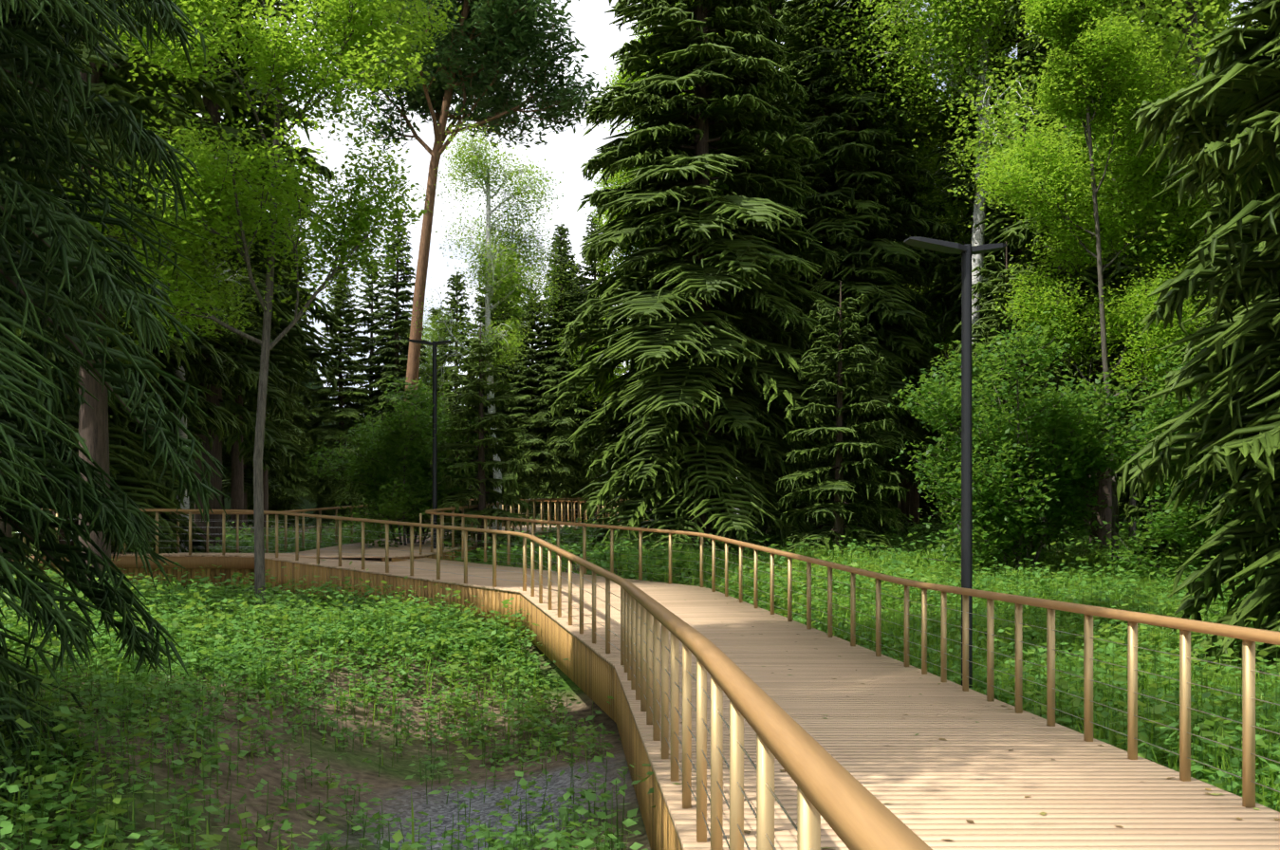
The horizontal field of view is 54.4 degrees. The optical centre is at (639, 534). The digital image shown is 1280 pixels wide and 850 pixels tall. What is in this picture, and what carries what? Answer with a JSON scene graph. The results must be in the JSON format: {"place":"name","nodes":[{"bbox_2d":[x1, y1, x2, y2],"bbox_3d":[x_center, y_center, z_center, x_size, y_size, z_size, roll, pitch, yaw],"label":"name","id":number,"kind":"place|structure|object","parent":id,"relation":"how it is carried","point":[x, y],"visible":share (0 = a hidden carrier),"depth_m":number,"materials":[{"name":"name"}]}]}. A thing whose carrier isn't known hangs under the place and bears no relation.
{"place":"outdoors","nodes":[
{"label":"outdoors","id":0,"kind":"place"},
{"bbox_2d":[0,522,1272,849],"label":"ground","id":1,"kind":"structure","parent":0,"point":[385,777],"depth_m":13.51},
{"bbox_2d":[0,21,130,569],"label":"spruce tree","id":2,"kind":"object","parent":1,"relation":"on","point":[9,530],"depth_m":26.22,"materials":[{"name":"green plant"}]},
{"bbox_2d":[0,0,232,830],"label":"spruce tree","id":3,"kind":"object","parent":1,"relation":"on","point":[60,241],"visible":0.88,"depth_m":11.10,"materials":[{"name":"green plant"}]},
{"bbox_2d":[0,1,251,581],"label":"spruce tree","id":4,"kind":"object","parent":1,"relation":"on","point":[113,85],"visible":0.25,"depth_m":23.73,"materials":[{"name":"green plant"}]},
{"bbox_2d":[6,28,251,576],"bbox_3d":[-14.012,-11.270,30.905,8.676,25.730,8.696,0,0,7],"label":"spruce tree","id":5,"kind":"object","parent":1,"relation":"on","point":[129,470],"visible":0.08,"depth_m":30.37,"materials":[{"name":"green plant"}]},
{"bbox_2d":[158,455,195,527],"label":"spruce tree","id":6,"kind":"object","parent":1,"relation":"on","point":[193,471],"depth_m":65.62,"materials":[{"name":"green plant"}]},
{"bbox_2d":[100,2,276,552],"bbox_3d":[-13.093,-7.180,32.546,6.005,17.011,6.703,0,0,5],"label":"birch tree","id":7,"kind":"object","parent":1,"relation":"on","point":[182,434],"visible":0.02,"depth_m":33.38,"materials":[{"name":"green plant"}]},
{"bbox_2d":[189,495,194,522],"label":"spruce tree","id":8,"kind":"object","parent":1,"relation":"on","point":[193,505],"depth_m":80.60,"materials":[{"name":"green plant"}]},
{"bbox_2d":[12,556,391,569],"bbox_3d":[-12.061,0.603,35.617,36.403,2.547,69.972,0,0,-1],"label":"boardwalk edge","id":9,"kind":"object","parent":1,"relation":"on","point":[240,563],"visible":0.12,"depth_m":27.82,"materials":[{"name":"brown wood"}]},
{"bbox_2d":[25,523,1279,849],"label":"boardwalk deck","id":10,"kind":"structure","parent":9,"relation":"on","point":[929,786],"depth_m":9.13,"materials":[{"name":"brown wood"}]},
{"bbox_2d":[15,524,683,849],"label":"boardwalk side fascia","id":11,"kind":"structure","parent":10,"relation":"attached to","point":[590,674],"depth_m":20.27,"materials":[{"name":"brown wood"}]},
{"bbox_2d":[543,586,1279,848],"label":"deck litter leaves","id":12,"kind":"object","parent":10,"relation":"on","point":[968,821],"visible":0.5,"depth_m":8.02,"materials":[{"name":"brown plant"}]},
{"bbox_2d":[190,444,247,509],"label":"spruce tree","id":13,"kind":"object","parent":1,"relation":"on","point":[223,498],"depth_m":91.35,"materials":[{"name":"green plant"}]},
{"bbox_2d":[108,0,339,549],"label":"spruce tree","id":14,"kind":"object","parent":1,"relation":"on","point":[244,357],"visible":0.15,"depth_m":36.19,"materials":[{"name":"green plant"}]},
{"bbox_2d":[169,0,324,461],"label":"deciduous tree","id":15,"kind":"object","parent":1,"relation":"on","point":[237,55],"depth_m":36.64,"materials":[{"name":"green plant"}]},
{"bbox_2d":[49,0,464,610],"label":"deciduous tree","id":16,"kind":"object","parent":1,"relation":"on","point":[349,30],"visible":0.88,"depth_m":21.74,"materials":[{"name":"green plant"}]},
{"bbox_2d":[222,182,293,526],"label":"spruce tree","id":17,"kind":"object","parent":1,"relation":"on","point":[227,464],"depth_m":84.98,"materials":[{"name":"green plant"}]},
{"bbox_2d":[220,95,301,534],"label":"spruce tree","id":18,"kind":"object","parent":1,"relation":"on","point":[237,487],"depth_m":53.56,"materials":[{"name":"green plant"}]},
{"bbox_2d":[222,273,314,528],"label":"spruce tree","id":19,"kind":"object","parent":1,"relation":"on","point":[287,482],"visible":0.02,"depth_m":92.16,"materials":[{"name":"green plant"}]},
{"bbox_2d":[242,272,306,529],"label":"spruce tree","id":20,"kind":"object","parent":1,"relation":"on","point":[286,426],"visible":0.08,"depth_m":77.33,"materials":[{"name":"green plant"}]},
{"bbox_2d":[271,329,318,527],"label":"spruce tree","id":21,"kind":"object","parent":1,"relation":"on","point":[308,412],"depth_m":101.36,"materials":[{"name":"green plant"}]},
{"bbox_2d":[276,208,331,527],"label":"spruce tree","id":22,"kind":"object","parent":1,"relation":"on","point":[307,398],"visible":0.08,"depth_m":96.94,"materials":[{"name":"green plant"}]},
{"bbox_2d":[298,272,376,528],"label":"spruce tree","id":23,"kind":"object","parent":1,"relation":"on","point":[329,491],"visible":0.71,"depth_m":95.78,"materials":[{"name":"green plant"}]},
{"bbox_2d":[331,259,404,525],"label":"spruce tree","id":24,"kind":"object","parent":1,"relation":"on","point":[370,300],"visible":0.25,"depth_m":101.11,"materials":[{"name":"green plant"}]},
{"bbox_2d":[358,208,430,528],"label":"spruce tree","id":25,"kind":"object","parent":1,"relation":"on","point":[386,352],"visible":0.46,"depth_m":97.43,"materials":[{"name":"green plant"}]},
{"bbox_2d":[375,318,428,519],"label":"spruce tree","id":26,"kind":"object","parent":1,"relation":"on","point":[399,356],"visible":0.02,"depth_m":118.22,"materials":[{"name":"green plant"}]},
{"bbox_2d":[300,374,505,548],"bbox_3d":[-6.317,-1.646,33.677,4.781,5.064,5.580,0,0,-31],"label":"hazel bush","id":27,"kind":"object","parent":1,"relation":"on","point":[398,470],"visible":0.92,"depth_m":32.43,"materials":[{"name":"green plant"}]},
{"bbox_2d":[389,324,423,521],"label":"spruce tree","id":28,"kind":"object","parent":1,"relation":"on","point":[406,334],"visible":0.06,"depth_m":102.47,"materials":[{"name":"green plant"}]},
{"bbox_2d":[407,339,451,548],"bbox_3d":[-5.329,-2.066,31.537,1.112,5.726,0.240,0,0,5],"label":"lamp post","id":29,"kind":"object","parent":1,"relation":"on","point":[435,448],"visible":0.77,"depth_m":31.48,"materials":[{"name":"grey metal"}]},
{"bbox_2d":[400,311,465,455],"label":"birch tree","id":30,"kind":"object","parent":1,"relation":"on","point":[429,367],"visible":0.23,"depth_m":100.90,"materials":[{"name":"green plant"}]},
{"bbox_2d":[422,307,453,470],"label":"spruce tree","id":31,"kind":"object","parent":1,"relation":"on","point":[435,312],"visible":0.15,"depth_m":106.18,"materials":[{"name":"green plant"}]},
{"bbox_2d":[426,271,486,526],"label":"spruce tree","id":32,"kind":"object","parent":1,"relation":"on","point":[456,295],"visible":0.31,"depth_m":98.13,"materials":[{"name":"green plant"}]},
{"bbox_2d":[330,0,608,525],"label":"pine tree","id":33,"kind":"object","parent":1,"relation":"on","point":[495,41],"visible":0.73,"depth_m":49.30,"materials":[{"name":"green plant"}]},
{"bbox_2d":[425,324,536,563],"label":"spruce tree","id":34,"kind":"object","parent":1,"relation":"on","point":[482,494],"visible":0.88,"depth_m":32.70,"materials":[{"name":"green plant"}]},
{"bbox_2d":[408,109,583,530],"bbox_3d":[-4.429,-5.709,36.790,5.094,12.928,4.564,0,0,30],"label":"birch tree","id":35,"kind":"object","parent":1,"relation":"on","point":[494,260],"visible":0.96,"depth_m":36.44,"materials":[{"name":"green plant"}]},
{"bbox_2d":[461,270,531,527],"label":"spruce tree","id":36,"kind":"object","parent":1,"relation":"on","point":[490,474],"visible":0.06,"depth_m":101.82,"materials":[{"name":"green plant"}]},
{"bbox_2d":[474,299,538,438],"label":"deciduous tree","id":37,"kind":"object","parent":1,"relation":"on","point":[521,336],"visible":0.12,"depth_m":102.47,"materials":[{"name":"green plant"}]},
{"bbox_2d":[484,256,529,492],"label":"spruce tree","id":38,"kind":"object","parent":1,"relation":"on","point":[517,348],"depth_m":104.05,"materials":[{"name":"green plant"}]},
{"bbox_2d":[499,287,567,526],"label":"spruce tree","id":39,"kind":"object","parent":1,"relation":"on","point":[530,351],"visible":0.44,"depth_m":98.56,"materials":[{"name":"green plant"}]},
{"bbox_2d":[526,233,589,505],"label":"spruce tree","id":40,"kind":"object","parent":1,"relation":"on","point":[558,368],"depth_m":101.99,"materials":[{"name":"green plant"}]},
{"bbox_2d":[529,267,591,501],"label":"spruce tree","id":41,"kind":"object","parent":1,"relation":"on","point":[568,413],"visible":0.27,"depth_m":98.61,"materials":[{"name":"green plant"}]},
{"bbox_2d":[525,223,597,520],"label":"spruce tree","id":42,"kind":"object","parent":1,"relation":"on","point":[560,442],"visible":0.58,"depth_m":98.26,"materials":[{"name":"green plant"}]},
{"bbox_2d":[539,262,611,523],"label":"spruce tree","id":43,"kind":"object","parent":1,"relation":"on","point":[579,266],"visible":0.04,"depth_m":106.33,"materials":[{"name":"green plant"}]},
{"bbox_2d":[566,290,622,523],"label":"spruce tree","id":44,"kind":"object","parent":1,"relation":"on","point":[610,503],"depth_m":118.70,"materials":[{"name":"green plant"}]},
{"bbox_2d":[565,213,625,519],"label":"spruce tree","id":45,"kind":"object","parent":1,"relation":"on","point":[594,272],"visible":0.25,"depth_m":100.21,"materials":[{"name":"green plant"}]},
{"bbox_2d":[587,259,627,511],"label":"spruce tree","id":46,"kind":"object","parent":1,"relation":"on","point":[598,339],"depth_m":110.70,"materials":[{"name":"green plant"}]},
{"bbox_2d":[12,512,1254,660],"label":"plants","id":47,"kind":"object","parent":1,"relation":"on","point":[916,535],"visible":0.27,"depth_m":28.20,"materials":[{"name":"green plant"}]},
{"bbox_2d":[551,52,721,520],"bbox_3d":[0.346,-7.074,37.285,5.046,15.730,6.432,0,0,42],"label":"deciduous tree","id":48,"kind":"object","parent":1,"relation":"on","point":[622,253],"visible":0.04,"depth_m":36.79,"materials":[{"name":"green plant"}]},
{"bbox_2d":[22,500,1255,849],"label":"railing balusters","id":49,"kind":"object","parent":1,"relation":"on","point":[808,826],"visible":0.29,"depth_m":9.50,"materials":[{"name":"beige wood"}]},
{"bbox_2d":[40,498,1279,849],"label":"handrail","id":50,"kind":"object","parent":49,"relation":"on","point":[853,811],"visible":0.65,"depth_m":5.00,"materials":[{"name":"brown wood"}]},
{"bbox_2d":[58,504,1279,849],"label":"boardwalk cables","id":51,"kind":"object","parent":49,"relation":"attached to","point":[805,617],"visible":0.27,"depth_m":10.38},
{"bbox_2d":[0,535,1279,849],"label":"plants","id":52,"kind":"object","parent":1,"relation":"on","point":[233,646],"visible":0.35,"depth_m":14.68,"materials":[{"name":"green plant"}]},
{"bbox_2d":[189,344,1146,526],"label":"forest","id":53,"kind":"object","parent":1,"relation":"on","point":[307,505],"depth_m":120.69,"materials":[{"name":"green plant"}]},
{"bbox_2d":[584,33,755,529],"bbox_3d":[2.090,-9.534,43.405,8.044,20.413,7.206,0,0,-27],"label":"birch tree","id":54,"kind":"object","parent":1,"relation":"on","point":[607,211],"depth_m":43.02,"materials":[{"name":"green plant"}]},
{"bbox_2d":[583,0,762,359],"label":"deciduous tree","id":55,"kind":"object","parent":1,"relation":"on","point":[711,182],"depth_m":41.76,"materials":[{"name":"green plant"}]},
{"bbox_2d":[541,0,849,559],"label":"spruce tree","id":56,"kind":"object","parent":1,"relation":"on","point":[705,377],"visible":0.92,"depth_m":32.72,"materials":[{"name":"green plant"}]},
{"bbox_2d":[625,9,780,529],"bbox_3d":[2.874,-12.526,52.672,8.805,26.112,8.826,0,0,-19],"label":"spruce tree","id":57,"kind":"object","parent":1,"relation":"on","point":[683,469],"depth_m":51.67,"materials":[{"name":"green plant"}]},
{"bbox_2d":[675,0,834,537],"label":"spruce tree","id":58,"kind":"object","parent":1,"relation":"on","point":[718,182],"visible":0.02,"depth_m":40.48,"materials":[{"name":"green plant"}]},
{"bbox_2d":[734,0,939,547],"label":"spruce tree","id":59,"kind":"object","parent":1,"relation":"on","point":[796,36],"visible":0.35,"depth_m":37.37,"materials":[{"name":"green plant"}]},
{"bbox_2d":[775,280,909,557],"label":"spruce tree","id":60,"kind":"object","parent":1,"relation":"on","point":[838,510],"visible":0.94,"depth_m":30.76,"materials":[{"name":"green plant"}]},
{"bbox_2d":[746,0,957,542],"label":"spruce tree","id":61,"kind":"object","parent":1,"relation":"on","point":[885,250],"visible":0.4,"depth_m":37.23,"materials":[{"name":"green plant"}]},
{"bbox_2d":[842,0,961,530],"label":"spruce tree","id":62,"kind":"object","parent":1,"relation":"on","point":[915,136],"visible":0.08,"depth_m":41.68,"materials":[{"name":"green plant"}]},
{"bbox_2d":[874,152,956,527],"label":"spruce tree","id":63,"kind":"object","parent":1,"relation":"on","point":[923,503],"depth_m":64.39,"materials":[{"name":"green plant"}]},
{"bbox_2d":[878,3,954,526],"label":"spruce tree","id":64,"kind":"object","parent":1,"relation":"on","point":[903,506],"visible":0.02,"depth_m":61.27,"materials":[{"name":"green plant"}]},
{"bbox_2d":[891,155,957,527],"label":"spruce tree","id":65,"kind":"object","parent":1,"relation":"on","point":[914,506],"visible":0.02,"depth_m":57.07,"materials":[{"name":"green plant"}]},
{"bbox_2d":[925,497,955,525],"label":"spruce tree","id":66,"kind":"object","parent":1,"relation":"on","point":[936,515],"depth_m":86.31,"materials":[{"name":"green plant"}]},
{"bbox_2d":[903,236,1006,687],"bbox_3d":[3.427,-0.602,13.518,1.112,5.176,0.240,0,0,-9],"label":"lamp post","id":67,"kind":"object","parent":1,"relation":"on","point":[966,251],"visible":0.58,"depth_m":13.49,"materials":[{"name":"grey metal"}]},
{"bbox_2d":[890,1,1032,384],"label":"deciduous tree","id":68,"kind":"object","parent":1,"relation":"on","point":[939,135],"visible":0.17,"depth_m":41.25,"materials":[{"name":"green plant"}]},
{"bbox_2d":[913,155,1011,380],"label":"birch tree","id":69,"kind":"object","parent":1,"relation":"on","point":[947,292],"visible":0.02,"depth_m":53.81,"materials":[{"name":"green plant"}]},
{"bbox_2d":[801,0,1148,535],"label":"birch tree","id":70,"kind":"object","parent":1,"relation":"on","point":[961,22],"visible":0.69,"depth_m":35.64,"materials":[{"name":"green plant"}]},
{"bbox_2d":[944,156,1041,402],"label":"birch tree","id":71,"kind":"object","parent":1,"relation":"on","point":[1001,224],"depth_m":47.90,"materials":[{"name":"green plant"}]},
{"bbox_2d":[917,0,1089,413],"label":"spruce tree","id":72,"kind":"object","parent":1,"relation":"on","point":[952,298],"visible":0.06,"depth_m":37.99,"materials":[{"name":"green plant"}]},
{"bbox_2d":[930,241,1083,559],"bbox_3d":[8.873,-2.798,30.131,3.672,8.556,3.768,0,0,21],"label":"spruce tree","id":73,"kind":"object","parent":1,"relation":"on","point":[988,308],"visible":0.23,"depth_m":29.83,"materials":[{"name":"green plant"}]},
{"bbox_2d":[886,308,1160,581],"bbox_3d":[8.014,-1.551,25.816,5.379,5.698,6.278,0,0,-39],"label":"hazel bush","id":74,"kind":"object","parent":1,"relation":"on","point":[1006,449],"visible":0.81,"depth_m":25.11,"materials":[{"name":"green plant"}]},
{"bbox_2d":[1009,246,1146,535],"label":"spruce tree","id":75,"kind":"object","parent":1,"relation":"on","point":[1085,520],"depth_m":42.22,"materials":[{"name":"green plant"}]},
{"bbox_2d":[1036,471,1129,526],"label":"spruce tree","id":76,"kind":"object","parent":1,"relation":"on","point":[1077,509],"depth_m":62.15,"materials":[{"name":"green plant"}]},
{"bbox_2d":[952,0,1236,548],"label":"deciduous tree","id":77,"kind":"object","parent":1,"relation":"on","point":[1016,122],"visible":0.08,"depth_m":30.87,"materials":[{"name":"green plant"}]},
{"bbox_2d":[975,0,1222,553],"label":"tree","id":78,"kind":"object","parent":1,"relation":"on","point":[1023,236],"visible":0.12,"depth_m":32.43,"materials":[{"name":"green plant"}]},
{"bbox_2d":[971,0,1257,566],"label":"deciduous tree","id":79,"kind":"object","parent":1,"relation":"on","point":[1090,70],"visible":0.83,"depth_m":26.75,"materials":[{"name":"green plant"}]},
{"bbox_2d":[1002,12,1233,549],"bbox_3d":[14.539,-8.755,36.361,7.872,19.253,6.176,0,0,19],"label":"deciduous tree","id":80,"kind":"object","parent":1,"relation":"on","point":[1132,501],"depth_m":36.25,"materials":[{"name":"green plant"}]},
{"bbox_2d":[1117,443,1168,528],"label":"spruce tree","id":81,"kind":"object","parent":1,"relation":"on","point":[1123,503],"depth_m":60.27,"materials":[{"name":"green plant"}]},
{"bbox_2d":[1020,0,1272,309],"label":"deciduous tree","id":82,"kind":"object","parent":1,"relation":"on","point":[1191,27],"visible":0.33,"depth_m":27.50,"materials":[{"name":"green plant"}]},
{"bbox_2d":[1112,204,1192,526],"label":"spruce tree","id":83,"kind":"object","parent":1,"relation":"on","point":[1157,500],"depth_m":46.34,"materials":[{"name":"green plant"}]},
{"bbox_2d":[1119,228,1223,567],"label":"spruce tree","id":84,"kind":"object","parent":1,"relation":"on","point":[1137,511],"visible":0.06,"depth_m":27.26,"materials":[{"name":"green plant"}]},
{"bbox_2d":[1085,335,1279,583],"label":"hazel bush","id":85,"kind":"object","parent":1,"relation":"on","point":[1201,533],"visible":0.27,"depth_m":23.50,"materials":[{"name":"green plant"}]},
{"bbox_2d":[1110,0,1262,540],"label":"deciduous tree","id":86,"kind":"object","parent":1,"relation":"on","point":[1209,16],"visible":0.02,"depth_m":34.21,"materials":[{"name":"green plant"}]},
{"bbox_2d":[1114,0,1279,678],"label":"spruce tree","id":87,"kind":"object","parent":1,"relation":"on","point":[1229,100],"visible":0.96,"depth_m":15.11,"materials":[{"name":"green plant"}]},
{"bbox_2d":[1167,54,1279,567],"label":"spruce tree","id":88,"kind":"object","parent":1,"relation":"on","point":[1213,218],"visible":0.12,"depth_m":23.11,"materials":[{"name":"green plant"}]},
{"bbox_2d":[1219,7,1257,62],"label":"deciduous tree","id":89,"kind":"object","parent":1,"relation":"on","point":[1232,23],"depth_m":57.92,"materials":[{"name":"green plant"}]},
{"bbox_2d":[1214,0,1276,305],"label":"spruce tree","id":90,"kind":"object","parent":1,"relation":"on","point":[1268,191],"depth_m":36.88,"materials":[{"name":"green plant"}]},
{"bbox_2d":[0,543,1279,849],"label":"grass","id":91,"kind":"structure","parent":0,"point":[1034,627],"depth_m":17.64,"materials":[{"name":"green plant"}]},
{"bbox_2d":[196,0,1258,416],"label":"sky","id":92,"kind":"structure","parent":0,"point":[566,151],"materials":[{"name":"white"}]}
]}

